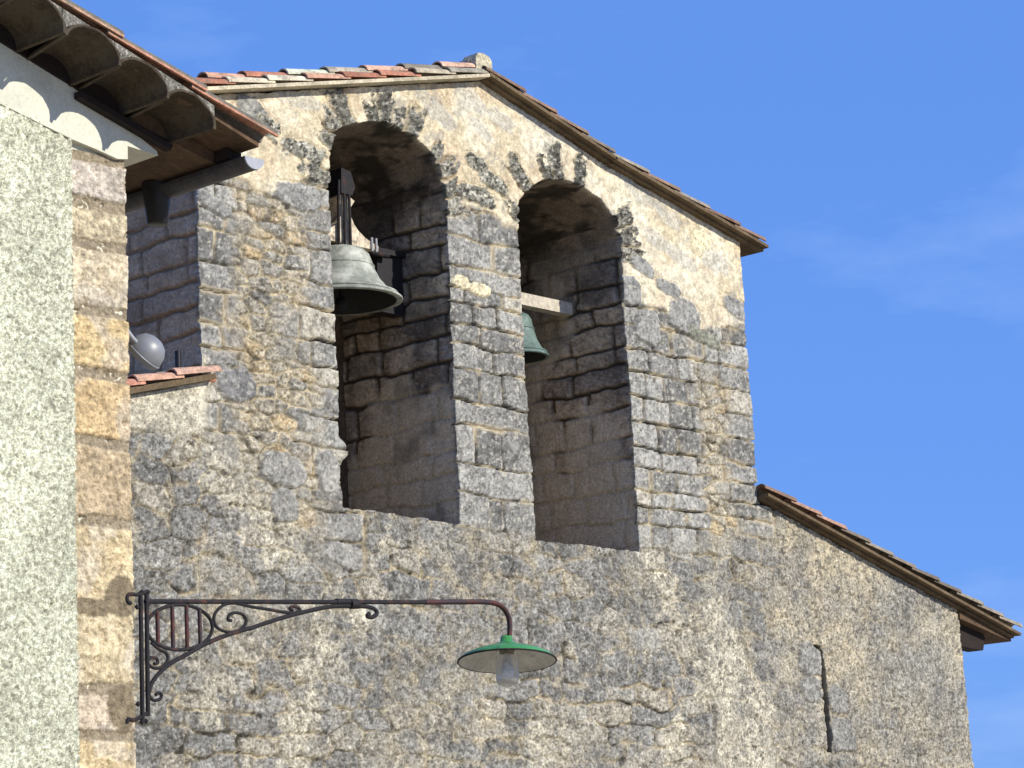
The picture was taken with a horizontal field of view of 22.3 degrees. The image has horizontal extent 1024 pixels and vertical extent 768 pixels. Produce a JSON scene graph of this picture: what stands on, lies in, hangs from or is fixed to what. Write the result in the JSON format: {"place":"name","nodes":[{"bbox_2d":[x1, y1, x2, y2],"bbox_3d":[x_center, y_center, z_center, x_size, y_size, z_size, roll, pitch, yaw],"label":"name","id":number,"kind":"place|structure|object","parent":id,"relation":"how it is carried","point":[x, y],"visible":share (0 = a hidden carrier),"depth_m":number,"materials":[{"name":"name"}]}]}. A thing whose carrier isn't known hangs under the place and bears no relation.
{"place":"outdoors","nodes":[
{"label":"outdoors","id":0,"kind":"place"},
{"bbox_2d":[70,0,1023,767],"label":"sky","id":1,"kind":"structure","parent":0,"point":[875,148],"materials":[{"name":"blue"}]},
{"label":"ground","id":2,"kind":"structure","parent":0,"visible":0},
{"bbox_2d":[0,0,277,767],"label":"house","id":3,"kind":"structure","parent":2,"relation":"on","point":[105,127],"depth_m":11.52,"materials":[{"name":"stone"}]},
{"bbox_2d":[128,329,164,369],"bbox_3d":[-1.716,-0.211,11.942,0.173,0.293,0.266,-13,-15,41],"label":"hooded lamp","id":4,"kind":"object","parent":3,"relation":"attached to","point":[146,350],"visible":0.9,"depth_m":11.89,"materials":[{"name":"grey metal"}]},
{"bbox_2d":[125,589,556,724],"bbox_3d":[-0.782,1.321,12.488,0.512,0.689,2.756,-13,-15,41],"label":"wall lamp","id":5,"kind":"object","parent":3,"relation":"attached to","point":[506,660],"visible":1,"depth_m":12.19,"materials":[{"name":"black metal"}]},
{"bbox_2d":[125,53,1022,767],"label":"church","id":6,"kind":"structure","parent":2,"relation":"on","point":[627,543],"depth_m":24.31,"materials":[{"name":"stone"}]},
{"bbox_2d":[175,350,180,367],"bbox_3d":[-2.766,-0.187,21.535,0.050,0.175,0.050,-13,-15,41],"label":"pipe stub","id":7,"kind":"object","parent":6,"relation":"on","point":[177,359],"visible":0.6,"depth_m":21.52,"materials":[{"name":"metal"}]},
{"bbox_2d":[326,168,405,318],"bbox_3d":[-1.571,-1.274,23.866,1.117,1.315,1.377,-3,-12,2],"label":"bell","id":8,"kind":"object","parent":6,"relation":"hanging from","point":[367,276],"visible":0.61,"depth_m":23.73,"materials":[{"name":"grey metal"}]},
{"bbox_2d":[519,292,572,363],"bbox_3d":[0.083,-0.529,25.738,0.620,0.751,1.480,-13,-15,41],"label":"bell","id":9,"kind":"object","parent":6,"relation":"hanging from","point":[534,351],"visible":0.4,"depth_m":25.84,"materials":[{"name":"green metal"}]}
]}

